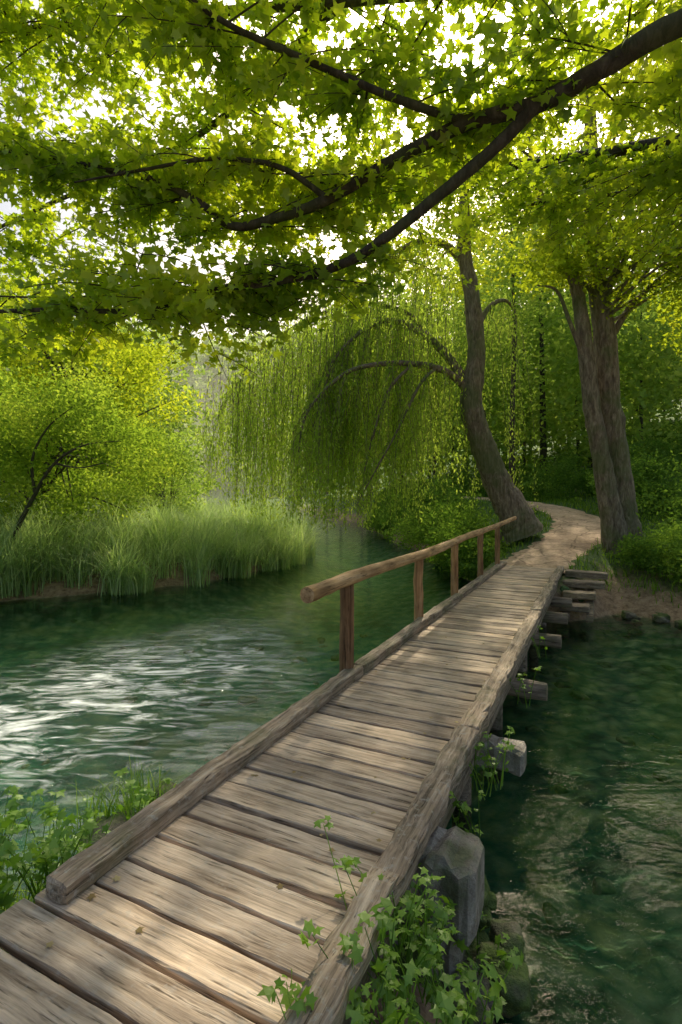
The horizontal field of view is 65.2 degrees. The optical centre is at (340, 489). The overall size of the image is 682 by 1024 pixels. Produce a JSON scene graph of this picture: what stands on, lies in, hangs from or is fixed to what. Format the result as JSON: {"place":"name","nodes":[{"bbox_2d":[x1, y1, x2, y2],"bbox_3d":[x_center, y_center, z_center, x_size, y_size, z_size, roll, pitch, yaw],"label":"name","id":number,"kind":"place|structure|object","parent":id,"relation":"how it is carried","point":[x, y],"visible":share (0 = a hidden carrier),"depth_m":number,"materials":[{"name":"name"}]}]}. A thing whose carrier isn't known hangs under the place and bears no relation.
{"place":"outdoors","nodes":[
{"label":"outdoors","id":0,"kind":"place"},
{"bbox_2d":[0,866,55,953],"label":"grass","id":1,"kind":"structure","parent":0,"point":[20,897],"depth_m":2.83,"materials":[{"name":"green plant"}]},
{"bbox_2d":[0,882,14,913],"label":"wild herb plant","id":2,"kind":"object","parent":1,"relation":"on","point":[8,887],"visible":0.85,"depth_m":2.24,"materials":[{"name":"green plant"}]},
{"bbox_2d":[0,809,29,845],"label":"wild herb plant","id":3,"kind":"object","parent":1,"relation":"on","point":[7,820],"visible":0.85,"depth_m":2.68,"materials":[{"name":"green plant"}]},
{"bbox_2d":[0,785,45,873],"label":"wild herb plant","id":4,"kind":"object","parent":1,"relation":"on","point":[12,805],"visible":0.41,"depth_m":2.94,"materials":[{"name":"green plant"}]},
{"bbox_2d":[0,845,46,910],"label":"wild herb plant","id":5,"kind":"object","parent":1,"relation":"on","point":[9,899],"visible":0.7,"depth_m":2.34,"materials":[{"name":"green plant"}]},
{"bbox_2d":[0,789,77,902],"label":"wild herb plant","id":6,"kind":"object","parent":1,"relation":"on","point":[49,806],"visible":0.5,"depth_m":2.54,"materials":[{"name":"green plant"}]},
{"bbox_2d":[8,820,98,900],"bbox_3d":[-1.332,1.709,2.384,0.566,0.385,0.269,0,0,-28],"label":"wild herb plant","id":7,"kind":"object","parent":1,"relation":"on","point":[56,846],"visible":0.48,"depth_m":2.42,"materials":[{"name":"green plant"}]},
{"bbox_2d":[62,798,123,854],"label":"wild herb plant","id":8,"kind":"object","parent":1,"relation":"on","point":[88,814],"visible":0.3,"depth_m":2.92,"materials":[{"name":"green plant"}]},
{"bbox_2d":[113,766,171,819],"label":"wild herb plant","id":9,"kind":"object","parent":1,"relation":"on","point":[138,800],"visible":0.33,"depth_m":3.16,"materials":[{"name":"green plant"}]},
{"bbox_2d":[0,502,552,827],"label":"water","id":10,"kind":"structure","parent":0,"point":[338,530],"depth_m":7.01,"materials":[{"name":"liquid"}]},
{"bbox_2d":[68,747,192,833],"bbox_3d":[-1.491,2.183,3.871,1.034,0.535,0.982,0,0,0],"label":"water edge grass tuft","id":11,"kind":"object","parent":10,"relation":"on","point":[107,812],"visible":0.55,"depth_m":3.90,"materials":[{"name":"green plant"}]},
{"bbox_2d":[0,0,678,343],"label":"sky","id":12,"kind":"structure","parent":0,"point":[5,207],"materials":[{"name":"white"}]},
{"bbox_2d":[0,345,681,1023],"bbox_3d":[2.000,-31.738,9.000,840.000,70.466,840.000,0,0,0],"label":"ground","id":13,"kind":"structure","parent":0,"point":[606,959],"depth_m":7.14,"materials":[{"name":"green liquid"}]},
{"bbox_2d":[0,294,44,393],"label":"alder tree","id":14,"kind":"object","parent":13,"relation":"on","point":[12,340],"visible":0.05,"depth_m":23.11,"materials":[{"name":"green plant"}]},
{"bbox_2d":[0,361,64,510],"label":"riverside shrub","id":15,"kind":"object","parent":13,"relation":"on","point":[3,389],"visible":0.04,"depth_m":15.82,"materials":[{"name":"green plant"}]},
{"bbox_2d":[0,340,157,547],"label":"leaning alder","id":16,"kind":"object","parent":13,"relation":"on","point":[37,414],"visible":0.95,"depth_m":12.09,"materials":[{"name":"green plant"}]},
{"bbox_2d":[3,313,164,509],"bbox_3d":[-15.896,-4.580,30.753,10.843,12.961,12.091,0,0,0],"label":"alder tree","id":17,"kind":"object","parent":13,"relation":"on","point":[42,353],"visible":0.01,"depth_m":29.30,"materials":[{"name":"green plant"}]},
{"bbox_2d":[1,256,180,502],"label":"alder tree","id":18,"kind":"object","parent":13,"relation":"on","point":[124,330],"visible":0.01,"depth_m":34.79,"materials":[{"name":"green plant"}]},
{"bbox_2d":[0,363,203,543],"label":"yellow green shrub","id":19,"kind":"object","parent":13,"relation":"on","point":[11,462],"visible":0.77,"depth_m":13.48,"materials":[{"name":"green plant"}]},
{"bbox_2d":[0,251,209,519],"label":"alder tree","id":20,"kind":"object","parent":13,"relation":"on","point":[129,356],"visible":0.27,"depth_m":23.68,"materials":[{"name":"green plant"}]},
{"bbox_2d":[78,781,177,848],"bbox_3d":[-1.379,2.405,3.832,0.922,0.365,0.629,0,0,-18],"label":"herb plant","id":21,"kind":"object","parent":13,"relation":"on","point":[119,819],"visible":0.09,"depth_m":3.73,"materials":[{"name":"green plant"}]},
{"bbox_2d":[81,427,228,524],"bbox_3d":[-6.529,-0.168,19.506,5.188,4.186,4.611,0,0,38],"label":"riverside shrub","id":22,"kind":"object","parent":13,"relation":"on","point":[129,492],"visible":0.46,"depth_m":19.05,"materials":[{"name":"green plant"}]},
{"bbox_2d":[0,481,352,598],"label":"reeds","id":23,"kind":"object","parent":13,"relation":"on","point":[35,551],"visible":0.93,"depth_m":13.72,"materials":[{"name":"green plant"}]},
{"bbox_2d":[0,516,571,1023],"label":"wooden footbridge","id":24,"kind":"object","parent":13,"relation":"on","point":[202,862],"visible":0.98,"depth_m":2.55,"materials":[{"name":"brown wood"}]},
{"bbox_2d":[45,606,515,948],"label":"fallen leaves","id":25,"kind":"object","parent":24,"relation":"on","point":[92,895],"visible":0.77,"depth_m":2.28,"materials":[{"name":"plant"}]},
{"bbox_2d":[257,970,317,1019],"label":"wild herb plant","id":26,"kind":"object","parent":24,"relation":"on","point":[297,1006],"visible":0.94,"depth_m":1.64,"materials":[{"name":"green plant"}]},
{"bbox_2d":[280,931,400,1023],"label":"wild herb plant","id":27,"kind":"object","parent":24,"relation":"on","point":[390,972],"visible":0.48,"depth_m":1.79,"materials":[{"name":"green plant"}]},
{"bbox_2d":[298,908,452,1023],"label":"wild herb plant","id":28,"kind":"object","parent":24,"relation":"attached to","point":[357,1016],"visible":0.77,"depth_m":1.76,"materials":[{"name":"green plant"}]},
{"bbox_2d":[314,815,445,1023],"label":"wild herb plant","id":29,"kind":"object","parent":24,"relation":"on","point":[387,904],"visible":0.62,"depth_m":2.01,"materials":[{"name":"green plant"}]},
{"bbox_2d":[340,855,438,962],"bbox_3d":[0.209,1.720,2.188,0.428,0.364,0.200,0,0,27],"label":"wild herb plant","id":30,"kind":"object","parent":24,"relation":"attached to","point":[430,904],"visible":0.6,"depth_m":2.14,"materials":[{"name":"green plant"}]},
{"bbox_2d":[378,873,460,1002],"bbox_3d":[0.360,1.837,2.154,0.424,0.530,0.365,0,0,43],"label":"wild herb plant","id":31,"kind":"object","parent":24,"relation":"on","point":[441,913],"visible":0.56,"depth_m":2.20,"materials":[{"name":"green plant"}]},
{"bbox_2d":[395,863,456,982],"bbox_3d":[0.391,1.984,2.410,0.282,0.436,0.483,0,0,8],"label":"wild herb plant","id":32,"kind":"object","parent":24,"relation":"attached to","point":[431,913],"visible":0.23,"depth_m":2.45,"materials":[{"name":"green plant"}]},
{"bbox_2d":[449,790,484,838],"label":"wild herb plant","id":33,"kind":"object","parent":24,"relation":"attached to","point":[464,807],"visible":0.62,"depth_m":3.06,"materials":[{"name":"green plant"}]},
{"bbox_2d":[469,742,514,800],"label":"wild herb plant","id":34,"kind":"object","parent":24,"relation":"on","point":[509,747],"visible":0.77,"depth_m":3.54,"materials":[{"name":"green plant"}]},
{"bbox_2d":[476,725,515,790],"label":"wild herb plant","id":35,"kind":"object","parent":24,"relation":"attached to","point":[488,763],"visible":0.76,"depth_m":3.72,"materials":[{"name":"green plant"}]},
{"bbox_2d":[509,666,541,707],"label":"wild herb plant","id":36,"kind":"object","parent":24,"relation":"on","point":[519,674],"visible":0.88,"depth_m":5.00,"materials":[{"name":"green plant"}]},
{"bbox_2d":[530,625,546,658],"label":"wild herb plant","id":37,"kind":"object","parent":24,"relation":"attached to","point":[542,638],"visible":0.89,"depth_m":6.53,"materials":[{"name":"green plant"}]},
{"bbox_2d":[0,0,681,390],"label":"overhanging maple tree","id":38,"kind":"object","parent":13,"relation":"on","point":[184,176],"visible":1,"depth_m":5.16,"materials":[{"name":"green plant"}]},
{"bbox_2d":[0,220,681,515],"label":"distant trees","id":39,"kind":"object","parent":13,"relation":"on","point":[652,411],"visible":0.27,"depth_m":25.85,"materials":[{"name":"green plant"}]},
{"bbox_2d":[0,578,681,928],"bbox_3d":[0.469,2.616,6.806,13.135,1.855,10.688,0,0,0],"label":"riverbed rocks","id":40,"kind":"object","parent":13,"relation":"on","point":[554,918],"visible":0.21,"depth_m":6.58,"materials":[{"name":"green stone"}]},
{"bbox_2d":[187,95,542,541],"bbox_3d":[0.577,-5.218,16.402,10.266,13.372,7.023,0,0,0],"label":"weeping willow tree","id":41,"kind":"object","parent":13,"relation":"on","point":[330,405],"visible":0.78,"depth_m":14.96,"materials":[{"name":"green plant"}]},
{"bbox_2d":[98,304,681,499],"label":"distant trees","id":42,"kind":"object","parent":13,"relation":"on","point":[194,380],"visible":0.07,"depth_m":144.92,"materials":[{"name":"green plant"}]},
{"bbox_2d":[358,471,510,579],"bbox_3d":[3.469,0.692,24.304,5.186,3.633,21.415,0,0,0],"label":"bush","id":43,"kind":"object","parent":13,"relation":"on","point":[440,526],"visible":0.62,"depth_m":18.86,"materials":[{"name":"green plant"}]},
{"bbox_2d":[370,959,499,1023],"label":"wild herb plant","id":44,"kind":"object","parent":13,"relation":"on","point":[443,1000],"visible":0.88,"depth_m":1.79,"materials":[{"name":"green plant"}]},
{"bbox_2d":[374,951,507,1023],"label":"wild herb plant","id":45,"kind":"object","parent":13,"relation":"on","point":[427,962],"visible":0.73,"depth_m":1.94,"materials":[{"name":"green plant"}]},
{"bbox_2d":[380,874,532,1023],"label":"mossy rocks","id":46,"kind":"object","parent":13,"relation":"on","point":[517,996],"visible":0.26,"depth_m":2.51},
{"bbox_2d":[452,911,515,976],"bbox_3d":[0.692,2.219,2.505,0.249,0.325,0.336,0,0,39],"label":"wild herb plant","id":47,"kind":"object","parent":46,"relation":"on","point":[461,945],"visible":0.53,"depth_m":2.47,"materials":[{"name":"green plant"}]},
{"bbox_2d":[392,944,523,1023],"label":"wild herb plant","id":48,"kind":"object","parent":13,"relation":"on","point":[469,975],"visible":0.59,"depth_m":2.19,"materials":[{"name":"green plant"}]},
{"bbox_2d":[290,108,681,504],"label":"distant trees","id":49,"kind":"object","parent":13,"relation":"on","point":[546,422],"visible":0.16,"depth_m":29.89,"materials":[{"name":"green plant"}]},
{"bbox_2d":[418,177,585,484],"bbox_3d":[6.907,-5.997,22.238,6.554,13.399,6.311,0,0,-43],"label":"slender tree","id":50,"kind":"object","parent":13,"relation":"on","point":[511,253],"visible":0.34,"depth_m":21.90,"materials":[{"name":"green plant"}]},
{"bbox_2d":[400,450,681,607],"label":"bank grass","id":51,"kind":"structure","parent":13,"relation":"on","point":[564,501],"depth_m":15.46,"materials":[{"name":"green plant"}]},
{"bbox_2d":[439,413,681,564],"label":"forest undergrowth","id":52,"kind":"object","parent":13,"relation":"on","point":[646,465],"visible":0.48,"depth_m":22.74,"materials":[{"name":"green plant"}]},
{"bbox_2d":[476,0,681,554],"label":"twin trunk tree","id":53,"kind":"object","parent":13,"relation":"on","point":[602,409],"visible":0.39,"depth_m":12.83,"materials":[{"name":"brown plant"}]},
{"bbox_2d":[560,569,607,622],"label":"timber steps","id":54,"kind":"structure","parent":13,"relation":"on","point":[589,597],"depth_m":10.16,"materials":[{"name":"brown wood"}]},
{"bbox_2d":[602,516,681,582],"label":"bank bush","id":55,"kind":"object","parent":13,"relation":"on","point":[637,550],"visible":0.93,"depth_m":11.34,"materials":[{"name":"green plant"}]},
{"bbox_2d":[612,610,681,630],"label":"bank stones","id":56,"kind":"object","parent":13,"relation":"on","point":[634,619],"visible":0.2,"depth_m":9.97,"materials":[{"name":"grey stone"}]},
{"bbox_2d":[465,496,600,572],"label":"path","id":57,"kind":"structure","parent":0,"point":[568,537],"depth_m":14.06,"materials":[{"name":"beige soil"}]}
]}

